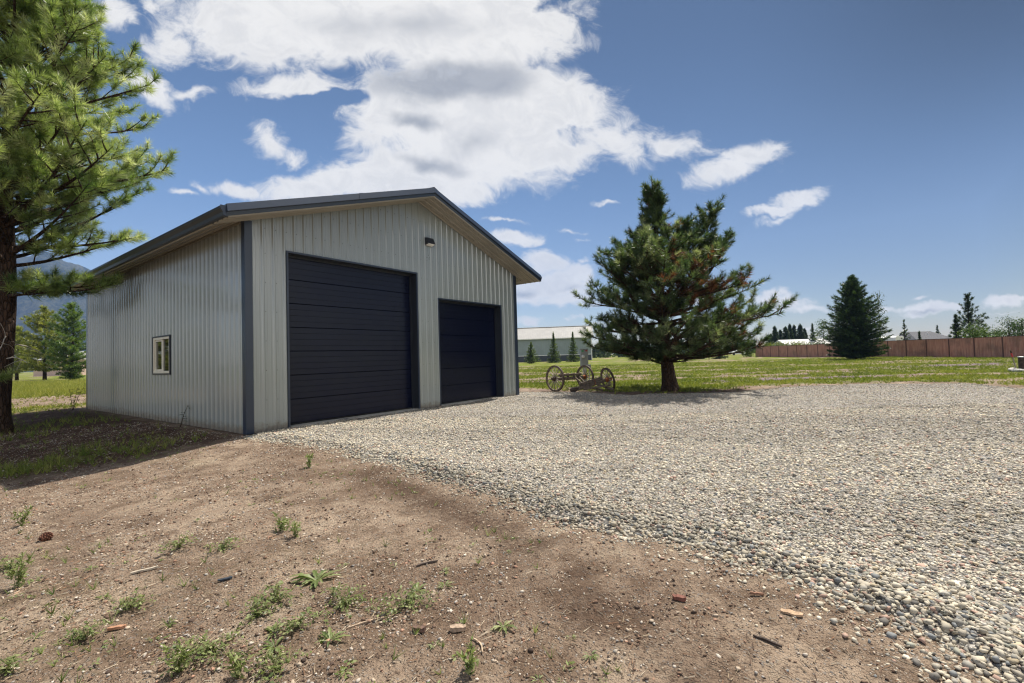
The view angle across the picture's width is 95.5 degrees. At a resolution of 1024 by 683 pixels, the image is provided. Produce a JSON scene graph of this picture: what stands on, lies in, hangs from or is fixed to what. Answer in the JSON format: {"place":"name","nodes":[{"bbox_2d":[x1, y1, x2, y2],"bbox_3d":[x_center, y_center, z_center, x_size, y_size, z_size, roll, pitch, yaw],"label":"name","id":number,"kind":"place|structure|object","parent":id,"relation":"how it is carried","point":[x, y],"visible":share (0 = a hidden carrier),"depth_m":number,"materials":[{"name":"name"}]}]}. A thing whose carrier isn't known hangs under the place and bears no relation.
{"place":"outdoors","nodes":[
{"label":"outdoors","id":0,"kind":"place"},
{"bbox_2d":[14,251,89,371],"bbox_3d":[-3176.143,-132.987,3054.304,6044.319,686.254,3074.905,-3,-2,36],"label":"mountain","id":1,"kind":"structure","parent":0,"point":[26,305],"depth_m":2049.84,"materials":[{"name":"blue"}]},
{"bbox_2d":[0,409,207,478],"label":"yard grass","id":2,"kind":"structure","parent":0,"point":[7,467],"depth_m":8.55,"materials":[{"name":"green plant"}]},
{"bbox_2d":[0,353,1023,682],"bbox_3d":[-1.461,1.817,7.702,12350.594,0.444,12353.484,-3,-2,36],"label":"ground","id":3,"kind":"structure","parent":0,"point":[228,563],"depth_m":3.05,"materials":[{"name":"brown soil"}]},
{"bbox_2d":[0,557,23,571],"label":"weed","id":4,"kind":"object","parent":3,"relation":"on","point":[12,564],"visible":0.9,"depth_m":3.48,"materials":[{"name":"green plant"}]},
{"bbox_2d":[3,550,34,587],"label":"weed","id":5,"kind":"object","parent":3,"relation":"on","point":[21,573],"visible":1,"depth_m":3.16,"materials":[{"name":"green plant"}]},
{"bbox_2d":[0,652,37,675],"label":"weed","id":6,"kind":"object","parent":3,"relation":"on","point":[8,667],"visible":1,"depth_m":2.25,"materials":[{"name":"green plant"}]},
{"bbox_2d":[10,504,32,525],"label":"weed","id":7,"kind":"object","parent":3,"relation":"on","point":[25,514],"visible":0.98,"depth_m":4.63,"materials":[{"name":"green plant"}]},
{"bbox_2d":[13,325,42,379],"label":"pine tree","id":8,"kind":"object","parent":3,"relation":"on","point":[18,328],"visible":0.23,"depth_m":79.70,"materials":[{"name":"green plant"}]},
{"bbox_2d":[13,305,74,379],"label":"pine tree","id":9,"kind":"object","parent":3,"relation":"on","point":[33,339],"visible":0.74,"depth_m":72.99,"materials":[{"name":"green plant"}]},
{"bbox_2d":[38,532,53,541],"bbox_3d":[-4.109,1.723,4.104,0.084,0.084,0.098,-2,-2,8],"label":"pine cone","id":10,"kind":"object","parent":3,"relation":"on","point":[46,536],"visible":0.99,"depth_m":4.09,"materials":[{"name":"brown plant"}]},
{"bbox_2d":[32,351,85,376],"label":"house","id":11,"kind":"structure","parent":3,"relation":"on","point":[37,373],"depth_m":124.92,"materials":[{"name":"white"}]},
{"bbox_2d":[40,301,85,379],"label":"pine tree","id":12,"kind":"object","parent":3,"relation":"on","point":[72,318],"visible":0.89,"depth_m":69.22,"materials":[{"name":"green plant"}]},
{"bbox_2d":[68,387,83,409],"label":"seedling","id":13,"kind":"object","parent":3,"relation":"on","point":[79,393],"visible":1,"depth_m":16.37,"materials":[{"name":"green plant"}]},
{"bbox_2d":[60,619,111,644],"bbox_3d":[-2.322,1.576,2.558,0.257,0.098,0.168,-2,-2,11],"label":"weed","id":14,"kind":"object","parent":3,"relation":"on","point":[81,633],"visible":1,"depth_m":2.53,"materials":[{"name":"green plant"}]},
{"bbox_2d":[0,0,180,433],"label":"ponderosa pine","id":15,"kind":"object","parent":3,"relation":"on","point":[28,163],"visible":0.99,"depth_m":12.09,"materials":[{"name":"green plant"}]},
{"bbox_2d":[107,624,125,630],"bbox_3d":[-2.222,1.606,2.616,0.085,0.015,0.026,0,-3,-20],"label":"wood chip","id":16,"kind":"object","parent":3,"relation":"on","point":[120,626],"visible":1,"depth_m":2.61,"materials":[{"name":"brown wood"}]},
{"bbox_2d":[107,587,156,611],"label":"weed","id":17,"kind":"object","parent":3,"relation":"on","point":[128,604],"visible":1,"depth_m":2.83,"materials":[{"name":"green plant"}]},
{"bbox_2d":[130,565,157,573],"bbox_3d":[-2.609,1.620,3.302,0.155,0.016,0.024,-4,-1,-29],"label":"wood splinter","id":18,"kind":"object","parent":3,"relation":"on","point":[145,569],"visible":1,"depth_m":3.30,"materials":[{"name":"beige wood"}]},
{"bbox_2d":[155,531,199,552],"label":"weed","id":19,"kind":"object","parent":3,"relation":"on","point":[179,544],"visible":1,"depth_m":3.62,"materials":[{"name":"green plant"}]},
{"bbox_2d":[159,638,196,676],"bbox_3d":[-1.582,1.506,2.213,0.125,0.211,0.161,-2,-2,10],"label":"weed","id":20,"kind":"object","parent":3,"relation":"on","point":[182,655],"visible":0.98,"depth_m":2.21,"materials":[{"name":"green plant"}]},
{"bbox_2d":[174,406,189,426],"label":"seedling","id":21,"kind":"object","parent":3,"relation":"on","point":[183,418],"visible":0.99,"depth_m":10.85,"materials":[{"name":"green plant"}]},
{"bbox_2d":[151,628,253,676],"bbox_3d":[-1.529,1.526,2.319,0.443,0.098,0.324,-1,-2,-20],"label":"weed","id":22,"kind":"object","parent":3,"relation":"on","point":[208,646],"visible":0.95,"depth_m":2.33,"materials":[{"name":"green plant"}]},
{"bbox_2d":[204,534,244,553],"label":"weed","id":23,"kind":"object","parent":3,"relation":"on","point":[222,545],"visible":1,"depth_m":3.61,"materials":[{"name":"green plant"}]},
{"bbox_2d":[217,576,231,580],"bbox_3d":[-1.922,1.588,3.116,0.085,0.012,0.026,-2,-2,-29],"label":"metal strip","id":24,"kind":"object","parent":3,"relation":"on","point":[225,578],"visible":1,"depth_m":3.11,"materials":[{"name":"grey metal"}]},
{"bbox_2d":[224,642,256,679],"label":"weed","id":25,"kind":"object","parent":3,"relation":"on","point":[237,665],"visible":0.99,"depth_m":2.15,"materials":[{"name":"green plant"}]},
{"bbox_2d":[238,593,282,629],"bbox_3d":[-1.440,1.538,2.679,0.200,0.085,0.305,-1,-2,-9],"label":"weed","id":26,"kind":"object","parent":3,"relation":"on","point":[254,614],"visible":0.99,"depth_m":2.68,"materials":[{"name":"green plant"}]},
{"bbox_2d":[260,636,284,652],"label":"weed","id":27,"kind":"object","parent":3,"relation":"on","point":[273,644],"visible":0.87,"depth_m":2.38,"materials":[{"name":"green plant"}]},
{"bbox_2d":[265,622,284,640],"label":"weed","id":28,"kind":"object","parent":3,"relation":"on","point":[269,628],"visible":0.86,"depth_m":2.50,"materials":[{"name":"green plant"}]},
{"bbox_2d":[245,580,304,609],"bbox_3d":[-1.436,1.536,2.855,0.333,0.092,0.286,-1,-2,-15],"label":"weed","id":29,"kind":"object","parent":3,"relation":"on","point":[276,596],"visible":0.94,"depth_m":2.82,"materials":[{"name":"green plant"}]},
{"bbox_2d":[246,645,311,682],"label":"weed","id":30,"kind":"object","parent":3,"relation":"on","point":[274,659],"visible":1,"depth_m":2.20,"materials":[{"name":"green plant"}]},
{"bbox_2d":[271,511,290,531],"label":"weed","id":31,"kind":"object","parent":3,"relation":"on","point":[282,525],"visible":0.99,"depth_m":3.99,"materials":[{"name":"green plant"}]},
{"bbox_2d":[285,520,301,536],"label":"weed","id":32,"kind":"object","parent":3,"relation":"on","point":[294,529],"visible":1,"depth_m":3.84,"materials":[{"name":"green plant"}]},
{"bbox_2d":[270,607,318,635],"bbox_3d":[-1.188,1.519,2.530,0.203,0.098,0.208,-2,-2,14],"label":"weed","id":33,"kind":"object","parent":3,"relation":"on","point":[297,621],"visible":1,"depth_m":2.51,"materials":[{"name":"green plant"}]},
{"bbox_2d":[68,187,541,434],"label":"metal garage","id":34,"kind":"structure","parent":3,"relation":"on","point":[248,318],"depth_m":11.75,"materials":[{"name":"grey metal"}]},
{"bbox_2d":[152,334,170,374],"bbox_3d":[-9.111,0.358,12.142,1.279,1.013,0.106,-3,-2,36],"label":"window","id":35,"kind":"structure","parent":34,"relation":"in","point":[161,345],"depth_m":12.14,"materials":[{"name":"plastic"}]},
{"bbox_2d":[286,250,420,427],"bbox_3d":[-3.928,0.036,11.660,0.595,3.971,3.760,-3,-2,36],"label":"garage door","id":36,"kind":"structure","parent":34,"relation":"in","point":[353,327],"depth_m":11.51,"materials":[{"name":"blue metal"}]},
{"bbox_2d":[438,298,503,405],"bbox_3d":[-1.445,0.395,15.001,0.595,3.332,3.068,-3,-2,36],"label":"garage door","id":37,"kind":"structure","parent":34,"relation":"in","point":[470,333],"depth_m":15.08,"materials":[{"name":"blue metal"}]},
{"bbox_2d":[305,452,312,466],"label":"weed","id":38,"kind":"object","parent":3,"relation":"on","point":[309,456],"visible":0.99,"depth_m":6.34,"materials":[{"name":"green plant"}]},
{"bbox_2d":[0,422,624,682],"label":"weed sprouts","id":39,"kind":"object","parent":3,"relation":"on","point":[342,668],"visible":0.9,"depth_m":2.77,"materials":[{"name":"green plant"}]},
{"bbox_2d":[290,570,339,588],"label":"weed","id":40,"kind":"object","parent":3,"relation":"on","point":[309,578],"visible":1,"depth_m":3.10,"materials":[{"name":"green plant"}]},
{"bbox_2d":[315,627,349,647],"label":"weed","id":41,"kind":"object","parent":3,"relation":"on","point":[330,634],"visible":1,"depth_m":2.44,"materials":[{"name":"green plant"}]},
{"bbox_2d":[312,582,377,624],"bbox_3d":[-0.995,1.537,2.771,0.317,0.097,0.454,0,-2,-37],"label":"weed","id":42,"kind":"object","parent":3,"relation":"on","point":[342,601],"visible":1,"depth_m":2.78,"materials":[{"name":"green plant"}]},
{"bbox_2d":[346,615,393,629],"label":"twig","id":43,"kind":"object","parent":3,"relation":"on","point":[360,623],"visible":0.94,"depth_m":2.59,"materials":[{"name":"beige wood"}]},
{"bbox_2d":[371,581,438,621],"bbox_3d":[-0.631,1.526,2.743,0.339,0.100,0.377,-3,-2,36],"label":"weed","id":44,"kind":"object","parent":3,"relation":"on","point":[410,597],"visible":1,"depth_m":2.73,"materials":[{"name":"green plant"}]},
{"bbox_2d":[407,582,425,592],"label":"weed","id":45,"kind":"object","parent":3,"relation":"on","point":[417,586],"visible":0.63,"depth_m":2.96,"materials":[{"name":"green plant"}]},
{"bbox_2d":[412,625,425,632],"bbox_3d":[-0.498,1.537,2.493,0.075,0.027,0.034,-3,-2,20],"label":"bark piece","id":46,"kind":"object","parent":3,"relation":"on","point":[422,629],"visible":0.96,"depth_m":2.48,"materials":[{"name":"brown wood"}]},
{"bbox_2d":[416,560,437,566],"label":"twig","id":47,"kind":"object","parent":3,"relation":"on","point":[432,561],"visible":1,"depth_m":3.31,"materials":[{"name":"wood"}]},
{"bbox_2d":[437,580,452,588],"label":"weed","id":48,"kind":"object","parent":3,"relation":"on","point":[442,583],"visible":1,"depth_m":2.99,"materials":[{"name":"green plant"}]},
{"bbox_2d":[450,624,465,632],"bbox_3d":[-0.289,1.528,2.484,0.085,0.025,0.044,1,-2,-11],"label":"bark piece","id":49,"kind":"object","parent":3,"relation":"on","point":[454,628],"visible":1,"depth_m":2.47,"materials":[{"name":"beige wood"}]},
{"bbox_2d":[457,633,479,674],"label":"weed","id":50,"kind":"object","parent":3,"relation":"on","point":[470,661],"visible":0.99,"depth_m":2.15,"materials":[{"name":"green plant"}]},
{"bbox_2d":[0,428,936,682],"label":"dry needles","id":51,"kind":"object","parent":3,"relation":"on","point":[376,586],"visible":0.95,"depth_m":2.96,"materials":[{"name":"brown plant"}]},
{"bbox_2d":[473,638,482,652],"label":"twig","id":52,"kind":"object","parent":3,"relation":"on","point":[475,639],"visible":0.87,"depth_m":2.34,"materials":[{"name":"beige wood"}]},
{"bbox_2d":[491,620,516,633],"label":"weed","id":53,"kind":"object","parent":3,"relation":"on","point":[505,623],"visible":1,"depth_m":2.48,"materials":[{"name":"green plant"}]},
{"bbox_2d":[524,341,540,363],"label":"spruce tree","id":54,"kind":"object","parent":3,"relation":"on","point":[531,358],"visible":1,"depth_m":97.64,"materials":[{"name":"green plant"}]},
{"bbox_2d":[547,331,561,362],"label":"spruce tree","id":55,"kind":"object","parent":3,"relation":"on","point":[553,355],"visible":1,"depth_m":99.72,"materials":[{"name":"green plant"}]},
{"bbox_2d":[517,325,592,361],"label":"metal barn","id":56,"kind":"structure","parent":3,"relation":"on","point":[540,338],"depth_m":119.14,"materials":[{"name":"metal"}]},
{"bbox_2d":[546,365,593,391],"bbox_3d":[2.441,1.482,19.126,2.068,1.060,1.144,0,-2,-36],"label":"wagon axle","id":57,"kind":"object","parent":3,"relation":"on","point":[577,376],"visible":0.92,"depth_m":18.97,"materials":[{"name":"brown wood"}]},
{"bbox_2d":[565,331,579,361],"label":"spruce tree","id":58,"kind":"object","parent":3,"relation":"on","point":[575,357],"visible":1,"depth_m":101.67,"materials":[{"name":"green plant"}]},
{"bbox_2d":[580,349,590,379],"bbox_3d":[3.301,1.263,20.728,0.485,1.875,0.245,-1,-2,-16],"label":"electric meter","id":59,"kind":"object","parent":3,"relation":"on","point":[583,356],"visible":0.69,"depth_m":20.72,"materials":[{"name":"grey paint"}]},
{"bbox_2d":[570,368,615,391],"bbox_3d":[3.160,1.473,17.547,1.764,0.932,1.064,0,-2,-34],"label":"wagon axle","id":60,"kind":"object","parent":3,"relation":"on","point":[588,384],"visible":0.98,"depth_m":17.64,"materials":[{"name":"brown wood"}]},
{"bbox_2d":[672,594,685,601],"bbox_3d":[0.983,1.504,2.734,0.075,0.025,0.040,-4,-3,29],"label":"bark piece","id":61,"kind":"object","parent":3,"relation":"on","point":[679,597],"visible":1,"depth_m":2.73,"materials":[{"name":"brown wood"}]},
{"bbox_2d":[570,173,801,391],"bbox_3d":[6.082,-2.228,17.364,7.981,8.467,7.222,-3,-2,36],"label":"ponderosa pine","id":62,"kind":"object","parent":3,"relation":"on","point":[644,259],"visible":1,"depth_m":16.44,"materials":[{"name":"green plant"}]},
{"bbox_2d":[711,345,727,358],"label":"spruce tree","id":63,"kind":"object","parent":3,"relation":"on","point":[720,357],"visible":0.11,"depth_m":85.56,"materials":[{"name":"green plant"}]},
{"bbox_2d":[750,591,763,594],"bbox_3d":[1.446,1.486,2.748,0.075,0.016,0.015,1,-2,6],"label":"wood chip","id":64,"kind":"object","parent":3,"relation":"on","point":[756,593],"visible":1,"depth_m":2.74,"materials":[{"name":"brown wood"}]},
{"bbox_2d":[753,634,781,647],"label":"twig","id":65,"kind":"object","parent":3,"relation":"on","point":[767,640],"visible":1,"depth_m":2.30,"materials":[{"name":"wood"}]},
{"bbox_2d":[770,326,778,343],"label":"conifer tree","id":66,"kind":"object","parent":3,"relation":"on","point":[775,335],"visible":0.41,"depth_m":149.74,"materials":[{"name":"green plant"}]},
{"bbox_2d":[778,329,782,339],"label":"conifer tree","id":67,"kind":"object","parent":3,"relation":"on","point":[780,335],"visible":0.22,"depth_m":151.71,"materials":[{"name":"green plant"}]},
{"bbox_2d":[781,326,791,339],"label":"conifer tree","id":68,"kind":"object","parent":3,"relation":"on","point":[786,334],"visible":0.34,"depth_m":148.68,"materials":[{"name":"green plant"}]},
{"bbox_2d":[780,609,802,616],"bbox_3d":[1.519,1.472,2.527,0.105,0.013,0.045,-6,-4,40],"label":"wood chip","id":69,"kind":"object","parent":3,"relation":"on","point":[792,612],"visible":1,"depth_m":2.52,"materials":[{"name":"beige wood"}]},
{"bbox_2d":[788,323,794,339],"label":"conifer tree","id":70,"kind":"object","parent":3,"relation":"on","point":[790,330],"visible":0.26,"depth_m":150.78,"materials":[{"name":"green plant"}]},
{"bbox_2d":[792,324,796,339],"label":"conifer tree","id":71,"kind":"object","parent":3,"relation":"on","point":[794,331],"visible":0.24,"depth_m":152.68,"materials":[{"name":"green plant"}]},
{"bbox_2d":[763,341,827,345],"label":"hedge","id":72,"kind":"object","parent":3,"relation":"on","point":[791,342],"visible":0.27,"depth_m":89.94,"materials":[{"name":"green plant"}]},
{"bbox_2d":[796,323,805,338],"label":"conifer tree","id":73,"kind":"object","parent":3,"relation":"on","point":[800,332],"visible":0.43,"depth_m":149.75,"materials":[{"name":"green plant"}]},
{"bbox_2d":[773,339,829,345],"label":"shed","id":74,"kind":"structure","parent":3,"relation":"on","point":[801,340],"depth_m":119.73,"materials":[{"name":"grey metal"}]},
{"bbox_2d":[592,326,1023,357],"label":"wood","id":75,"kind":"object","parent":3,"relation":"on","point":[596,353],"visible":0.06,"depth_m":201.13,"materials":[{"name":"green plant"}]},
{"bbox_2d":[809,323,816,340],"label":"spruce tree","id":76,"kind":"object","parent":3,"relation":"on","point":[812,331],"visible":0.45,"depth_m":119.93,"materials":[{"name":"green plant"}]},
{"bbox_2d":[810,318,830,343],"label":"leafy tree","id":77,"kind":"object","parent":3,"relation":"on","point":[819,334],"visible":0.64,"depth_m":78.03,"materials":[{"name":"green plant"}]},
{"bbox_2d":[821,274,893,358],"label":"pine tree","id":78,"kind":"object","parent":3,"relation":"on","point":[855,335],"visible":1,"depth_m":53.55,"materials":[{"name":"green plant"}]},
{"bbox_2d":[873,290,887,339],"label":"poplar tree","id":79,"kind":"object","parent":3,"relation":"on","point":[880,311],"visible":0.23,"depth_m":76.01,"materials":[{"name":"green plant"}]},
{"bbox_2d":[755,336,1023,357],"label":"board fence","id":80,"kind":"object","parent":3,"relation":"on","point":[998,347],"visible":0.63,"depth_m":51.98,"materials":[{"name":"brown wood"}]},
{"bbox_2d":[879,335,903,340],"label":"travel trailer","id":81,"kind":"object","parent":3,"relation":"on","point":[894,337],"visible":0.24,"depth_m":76.87,"materials":[{"name":"white metal"}]},
{"bbox_2d":[900,319,910,339],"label":"spruce tree","id":82,"kind":"object","parent":3,"relation":"on","point":[904,334],"visible":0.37,"depth_m":70.96,"materials":[{"name":"green plant"}]},
{"bbox_2d":[900,331,951,339],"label":"house","id":83,"kind":"structure","parent":3,"relation":"on","point":[924,335],"depth_m":129.85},
{"bbox_2d":[948,314,963,338],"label":"pine tree","id":84,"kind":"object","parent":3,"relation":"on","point":[957,324],"visible":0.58,"depth_m":64.00,"materials":[{"name":"green plant"}]},
{"bbox_2d":[951,319,992,337],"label":"bush","id":85,"kind":"object","parent":3,"relation":"on","point":[972,332],"visible":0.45,"depth_m":56.67,"materials":[{"name":"green plant"}]},
{"bbox_2d":[951,292,993,337],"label":"pine tree","id":86,"kind":"object","parent":3,"relation":"on","point":[968,314],"visible":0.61,"depth_m":62.96,"materials":[{"name":"green plant"}]},
{"bbox_2d":[970,324,1011,336],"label":"bush","id":87,"kind":"object","parent":3,"relation":"on","point":[986,332],"visible":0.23,"depth_m":57.78,"materials":[{"name":"green plant"}]},
{"bbox_2d":[989,328,1005,336],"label":"bush","id":88,"kind":"object","parent":3,"relation":"on","point":[996,332],"visible":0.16,"depth_m":59.91,"materials":[{"name":"green plant"}]},
{"bbox_2d":[990,314,1023,336],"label":"leafy tree","id":89,"kind":"object","parent":3,"relation":"on","point":[1008,332],"visible":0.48,"depth_m":57.89,"materials":[{"name":"green plant"}]},
{"bbox_2d":[1010,350,1015,367],"bbox_3d":[23.906,0.973,22.167,0.289,1.127,0.048,-2,-2,0],"label":"marker stake","id":90,"kind":"object","parent":3,"relation":"on","point":[1013,359],"visible":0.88,"depth_m":22.16,"materials":[{"name":"metal"}]},
{"bbox_2d":[1009,317,1023,335],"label":"leafy tree","id":91,"kind":"object","parent":3,"relation":"on","point":[1021,320],"visible":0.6,"depth_m":57.05,"materials":[{"name":"green plant"}]},
{"bbox_2d":[1017,356,1023,368],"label":"well casing","id":92,"kind":"object","parent":3,"relation":"on","point":[1020,362],"visible":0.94,"depth_m":22.30,"materials":[{"name":"metal"}]},
{"bbox_2d":[0,0,1023,353],"label":"sky","id":93,"kind":"structure","parent":0,"point":[880,142],"materials":[{"name":"blue"}]},
{"bbox_2d":[12,356,1023,412],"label":"field grass","id":94,"kind":"structure","parent":0,"point":[23,389],"depth_m":26.72,"materials":[{"name":"green plant"}]},
{"bbox_2d":[225,383,1023,682],"bbox_3d":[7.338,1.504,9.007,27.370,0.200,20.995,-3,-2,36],"label":"gravel driveway","id":95,"kind":"structure","parent":0,"point":[970,644],"depth_m":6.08,"materials":[{"name":"grey gravel"}]}
]}

